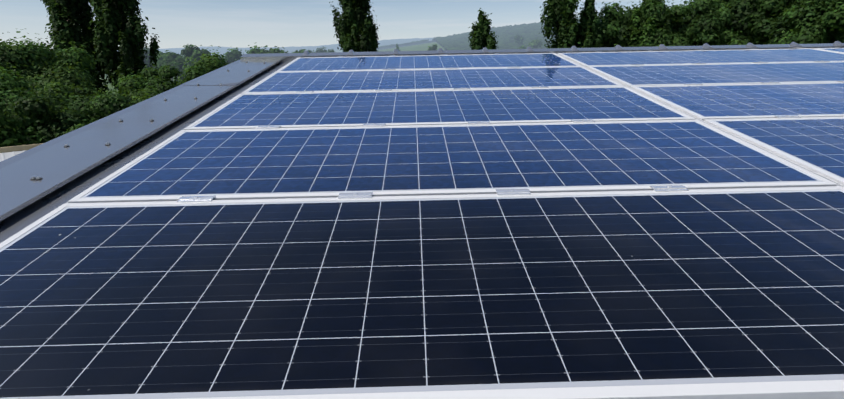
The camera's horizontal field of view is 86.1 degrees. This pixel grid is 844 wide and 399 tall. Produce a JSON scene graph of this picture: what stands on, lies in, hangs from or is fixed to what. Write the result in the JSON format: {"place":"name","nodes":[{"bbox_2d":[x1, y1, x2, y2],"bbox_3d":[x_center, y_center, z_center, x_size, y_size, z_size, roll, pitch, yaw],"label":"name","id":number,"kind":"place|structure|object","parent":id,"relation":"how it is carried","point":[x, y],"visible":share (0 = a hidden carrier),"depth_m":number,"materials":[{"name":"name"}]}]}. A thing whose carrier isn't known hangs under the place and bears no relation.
{"place":"outdoors","nodes":[
{"label":"outdoors","id":0,"kind":"place"},
{"bbox_2d":[0,143,42,161],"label":"neighbour shed","id":1,"kind":"structure","parent":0,"point":[8,152],"depth_m":19.21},
{"bbox_2d":[117,38,432,57],"bbox_3d":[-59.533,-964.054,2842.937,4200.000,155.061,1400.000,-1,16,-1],"label":"hill","id":2,"kind":"structure","parent":0,"point":[222,50],"depth_m":2774.47,"materials":[{"name":"green plant"}]},
{"bbox_2d":[100,35,554,97],"bbox_3d":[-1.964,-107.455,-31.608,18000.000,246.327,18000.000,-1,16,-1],"label":"terrain","id":3,"kind":"structure","parent":0,"point":[422,47],"depth_m":1064.24,"materials":[{"name":"green plant"}]},
{"bbox_2d":[0,63,100,146],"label":"broad tree","id":4,"kind":"object","parent":3,"relation":"on","point":[21,110],"visible":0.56,"depth_m":22.96,"materials":[{"name":"green plant"}]},
{"bbox_2d":[0,29,101,87],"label":"broad tree","id":5,"kind":"object","parent":3,"relation":"on","point":[20,55],"visible":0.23,"depth_m":31.16,"materials":[{"name":"green plant"}]},
{"bbox_2d":[8,60,118,103],"bbox_3d":[-24.526,-5.085,31.250,8.436,8.691,8.292,-1,16,-1],"label":"broad tree","id":6,"kind":"object","parent":3,"relation":"on","point":[73,80],"visible":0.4,"depth_m":29.75,"materials":[{"name":"green plant"}]},
{"bbox_2d":[40,0,111,94],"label":"poplar","id":7,"kind":"object","parent":3,"relation":"on","point":[69,21],"visible":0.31,"depth_m":46.09,"materials":[{"name":"green plant"}]},
{"bbox_2d":[20,85,140,143],"bbox_3d":[-18.665,-2.970,26.292,8.137,7.241,9.166,-6,17,-17],"label":"broad tree","id":8,"kind":"object","parent":3,"relation":"on","point":[105,105],"visible":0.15,"depth_m":24.64,"materials":[{"name":"green plant"}]},
{"bbox_2d":[86,0,159,96],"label":"poplar","id":9,"kind":"object","parent":3,"relation":"on","point":[117,23],"visible":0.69,"depth_m":46.70,"materials":[{"name":"green plant"}]},
{"bbox_2d":[115,82,171,106],"bbox_3d":[-16.781,-3.588,28.259,7.859,7.245,7.197,-1,16,-1],"label":"broad tree","id":10,"kind":"object","parent":3,"relation":"on","point":[150,94],"depth_m":27.05,"materials":[{"name":"green plant"}]},
{"bbox_2d":[140,50,163,69],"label":"valley tree","id":11,"kind":"object","parent":3,"relation":"on","point":[146,61],"visible":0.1,"depth_m":258.74,"materials":[{"name":"green plant"}]},
{"bbox_2d":[110,60,212,96],"bbox_3d":[-18.449,-6.282,35.035,8.845,8.630,7.133,-1,16,-1],"label":"broad tree","id":12,"kind":"object","parent":3,"relation":"on","point":[152,78],"visible":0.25,"depth_m":32.70,"materials":[{"name":"green plant"}]},
{"bbox_2d":[150,50,183,81],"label":"valley tree","id":13,"kind":"object","parent":3,"relation":"on","point":[166,58],"visible":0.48,"depth_m":235.63,"materials":[{"name":"green plant"}]},
{"bbox_2d":[161,57,194,81],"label":"valley tree","id":14,"kind":"object","parent":3,"relation":"on","point":[179,63],"visible":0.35,"depth_m":219.28,"materials":[{"name":"green plant"}]},
{"bbox_2d":[180,44,210,62],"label":"valley tree","id":15,"kind":"object","parent":3,"relation":"on","point":[191,50],"visible":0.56,"depth_m":227.84,"materials":[{"name":"green plant"}]},
{"bbox_2d":[178,45,228,82],"bbox_3d":[-18.710,-9.036,41.963,7.798,9.980,9.492,-11,19,-29],"label":"broad tree","id":16,"kind":"object","parent":3,"relation":"on","point":[216,62],"visible":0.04,"depth_m":39.59,"materials":[{"name":"green plant"}]},
{"bbox_2d":[214,54,232,63],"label":"valley tree","id":17,"kind":"object","parent":3,"relation":"on","point":[230,61],"visible":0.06,"depth_m":290.64,"materials":[{"name":"green plant"}]},
{"bbox_2d":[223,47,241,62],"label":"valley tree","id":18,"kind":"object","parent":3,"relation":"on","point":[234,53],"visible":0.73,"depth_m":297.52,"materials":[{"name":"green plant"}]},
{"bbox_2d":[245,45,262,53],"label":"valley tree","id":19,"kind":"object","parent":3,"relation":"on","point":[255,50],"visible":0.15,"depth_m":249.36,"materials":[{"name":"green plant"}]},
{"bbox_2d":[257,45,286,53],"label":"valley tree","id":20,"kind":"object","parent":3,"relation":"on","point":[275,50],"visible":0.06,"depth_m":233.97,"materials":[{"name":"green plant"}]},
{"bbox_2d":[292,49,310,52],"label":"valley tree","id":21,"kind":"object","parent":3,"relation":"on","point":[296,51],"depth_m":275.05,"materials":[{"name":"green plant"}]},
{"bbox_2d":[315,47,326,52],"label":"valley tree","id":22,"kind":"object","parent":3,"relation":"on","point":[320,50],"visible":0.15,"depth_m":510.00,"materials":[{"name":"green plant"}]},
{"bbox_2d":[329,0,379,51],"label":"poplar","id":23,"kind":"object","parent":3,"relation":"on","point":[355,28],"visible":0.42,"depth_m":63.73,"materials":[{"name":"green plant"}]},
{"bbox_2d":[428,44,437,50],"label":"valley tree","id":24,"kind":"object","parent":3,"relation":"on","point":[433,47],"visible":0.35,"depth_m":446.77,"materials":[{"name":"green plant"}]},
{"bbox_2d":[468,8,498,49],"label":"poplar","id":25,"kind":"object","parent":3,"relation":"on","point":[481,38],"visible":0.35,"depth_m":92.04,"materials":[{"name":"green plant"}]},
{"bbox_2d":[514,35,523,43],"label":"valley tree","id":26,"kind":"object","parent":3,"relation":"on","point":[518,39],"visible":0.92,"depth_m":778.33,"materials":[{"name":"green plant"}]},
{"bbox_2d":[525,39,542,48],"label":"valley tree","id":27,"kind":"object","parent":3,"relation":"on","point":[535,44],"visible":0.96,"depth_m":618.43,"materials":[{"name":"green plant"}]},
{"bbox_2d":[540,0,581,48],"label":"poplar","id":28,"kind":"object","parent":3,"relation":"on","point":[559,22],"visible":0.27,"depth_m":42.29,"materials":[{"name":"green plant"}]},
{"bbox_2d":[576,0,604,47],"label":"poplar","id":29,"kind":"object","parent":3,"relation":"on","point":[587,34],"visible":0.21,"depth_m":42.79,"materials":[{"name":"green plant"}]},
{"bbox_2d":[576,1,632,46],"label":"tree","id":30,"kind":"object","parent":3,"relation":"on","point":[611,24],"visible":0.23,"depth_m":44.64,"materials":[{"name":"green plant"}]},
{"bbox_2d":[576,0,673,26],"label":"tree","id":31,"kind":"object","parent":3,"relation":"on","point":[604,18],"depth_m":51.56,"materials":[{"name":"green plant"}]},
{"bbox_2d":[602,0,675,46],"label":"tree","id":32,"kind":"object","parent":3,"relation":"on","point":[627,33],"visible":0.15,"depth_m":44.33,"materials":[{"name":"green plant"}]},
{"bbox_2d":[614,0,667,46],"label":"tree","id":33,"kind":"object","parent":3,"relation":"on","point":[637,34],"visible":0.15,"depth_m":43.02,"materials":[{"name":"green plant"}]},
{"bbox_2d":[629,2,715,46],"bbox_3d":[24.040,-12.597,44.697,8.487,13.768,8.357,-1,16,-1],"label":"tree","id":34,"kind":"object","parent":3,"relation":"on","point":[658,13],"visible":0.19,"depth_m":42.07,"materials":[{"name":"green plant"}]},
{"bbox_2d":[638,0,753,46],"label":"tree","id":35,"kind":"object","parent":3,"relation":"on","point":[701,29],"visible":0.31,"depth_m":40.52,"materials":[{"name":"green plant"}]},
{"bbox_2d":[680,0,726,18],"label":"tree","id":36,"kind":"object","parent":3,"relation":"on","point":[696,4],"visible":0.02,"depth_m":48.96,"materials":[{"name":"green plant"}]},
{"bbox_2d":[688,4,741,43],"bbox_3d":[28.093,-12.740,45.720,8.268,13.330,8.849,7,18,26],"label":"tree","id":37,"kind":"object","parent":3,"relation":"on","point":[727,36],"visible":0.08,"depth_m":40.89,"materials":[{"name":"green plant"}]},
{"bbox_2d":[711,0,735,30],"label":"tree","id":38,"kind":"object","parent":3,"relation":"on","point":[721,2],"depth_m":43.01,"materials":[{"name":"green plant"}]},
{"bbox_2d":[711,0,787,44],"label":"tree","id":39,"kind":"object","parent":3,"relation":"on","point":[744,9],"visible":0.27,"depth_m":40.53,"materials":[{"name":"green plant"}]},
{"bbox_2d":[726,0,798,44],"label":"tree","id":40,"kind":"object","parent":3,"relation":"on","point":[770,7],"visible":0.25,"depth_m":39.95,"materials":[{"name":"green plant"}]},
{"bbox_2d":[754,0,798,44],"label":"tree","id":41,"kind":"object","parent":3,"relation":"on","point":[787,3],"depth_m":39.85,"materials":[{"name":"green plant"}]},
{"bbox_2d":[764,0,843,44],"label":"tree","id":42,"kind":"object","parent":3,"relation":"on","point":[836,21],"visible":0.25,"depth_m":35.34,"materials":[{"name":"green plant"}]},
{"bbox_2d":[769,0,841,43],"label":"tree","id":43,"kind":"object","parent":3,"relation":"on","point":[807,23],"visible":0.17,"depth_m":35.91,"materials":[{"name":"green plant"}]},
{"bbox_2d":[822,3,843,42],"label":"tree","id":44,"kind":"object","parent":3,"relation":"on","point":[836,31],"depth_m":34.99,"materials":[{"name":"green plant"}]},
{"bbox_2d":[0,0,692,48],"label":"sky","id":45,"kind":"structure","parent":0,"point":[177,23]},
{"bbox_2d":[377,39,435,49],"bbox_3d":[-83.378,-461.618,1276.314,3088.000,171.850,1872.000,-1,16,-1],"label":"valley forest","id":46,"kind":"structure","parent":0,"point":[403,44],"depth_m":1419.49,"materials":[{"name":"green plant"}]},
{"bbox_2d":[432,4,691,49],"bbox_3d":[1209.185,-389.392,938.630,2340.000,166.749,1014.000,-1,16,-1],"label":"forest hill","id":47,"kind":"structure","parent":0,"point":[528,33],"depth_m":965.85,"materials":[{"name":"green plant"}]},
{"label":"hall walls","id":48,"kind":"object","parent":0,"visible":0},
{"bbox_2d":[240,41,843,63],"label":"roof parapet","id":49,"kind":"structure","parent":48,"relation":"on","point":[285,58],"depth_m":5.88,"materials":[{"name":"grey metal"}]},
{"label":"trapezoid roof sheet","id":50,"kind":"object","parent":48,"relation":"on","visible":0},
{"bbox_2d":[0,59,286,242],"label":"verge flashing","id":51,"kind":"object","parent":50,"relation":"on","point":[87,158],"visible":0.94,"depth_m":2.71,"materials":[{"name":"grey metal"}]},
{"bbox_2d":[30,61,264,179],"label":"screws","id":52,"kind":"object","parent":51,"relation":"attached to","point":[65,145],"visible":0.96,"depth_m":2.68,"materials":[{"name":"metal"}]},
{"bbox_2d":[0,186,843,398],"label":"solar module","id":53,"kind":"object","parent":50,"relation":"on","point":[736,293],"visible":1,"depth_m":1.27,"materials":[{"name":"glass"}]},
{"bbox_2d":[177,53,843,201],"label":"panel clamps","id":54,"kind":"object","parent":53,"relation":"attached to","point":[369,194],"visible":0.9,"depth_m":1.91,"materials":[{"name":"metal"}]},
{"bbox_2d":[275,53,580,71],"bbox_3d":[0.067,-1.585,5.253,3.250,0.040,1.038,-1,25,-1],"label":"solar module","id":55,"kind":"object","parent":50,"relation":"on","point":[424,62],"visible":0.69,"depth_m":5.19,"materials":[{"name":"glass"}]},
{"bbox_2d":[241,66,623,93],"bbox_3d":[0.090,-1.134,4.296,3.250,0.040,1.038,-1,25,-1],"label":"solar module","id":56,"kind":"object","parent":50,"relation":"on","point":[419,79],"visible":0.67,"depth_m":4.21,"materials":[{"name":"glass"}]},
{"bbox_2d":[183,86,695,129],"bbox_3d":[0.113,-0.683,3.339,3.250,0.040,1.038,-1,25,-1],"label":"solar module","id":57,"kind":"object","parent":50,"relation":"on","point":[418,107],"visible":0.77,"depth_m":3.23,"materials":[{"name":"glass"}]},
{"bbox_2d":[68,119,836,202],"bbox_3d":[0.136,-0.232,2.382,3.250,0.040,1.038,-1,25,-1],"label":"solar module","id":58,"kind":"object","parent":50,"relation":"on","point":[331,162],"visible":0.88,"depth_m":2.23,"materials":[{"name":"glass"}]},
{"bbox_2d":[555,53,843,186],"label":"mounting rails","id":59,"kind":"object","parent":50,"relation":"on","point":[838,184],"visible":0.06,"depth_m":2.57,"materials":[{"name":"metal"}]},
{"bbox_2d":[557,48,843,66],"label":"solar module","id":60,"kind":"object","parent":50,"relation":"on","point":[585,59],"visible":0.73,"depth_m":5.25,"materials":[{"name":"glass"}]},
{"bbox_2d":[587,61,843,86],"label":"solar module","id":61,"kind":"object","parent":50,"relation":"on","point":[731,73],"visible":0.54,"depth_m":4.30,"materials":[{"name":"glass"}]},
{"bbox_2d":[631,82,843,120],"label":"solar module","id":62,"kind":"object","parent":50,"relation":"on","point":[745,101],"visible":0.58,"depth_m":3.34,"materials":[{"name":"glass"}]},
{"bbox_2d":[704,117,843,184],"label":"solar module","id":63,"kind":"object","parent":50,"relation":"on","point":[815,144],"visible":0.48,"depth_m":2.51,"materials":[{"name":"glass"}]},
{"bbox_2d":[814,48,843,52],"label":"solar module","id":64,"kind":"object","parent":50,"relation":"on","point":[839,50],"visible":0.48,"depth_m":5.66,"materials":[{"name":"glass"}]}
]}

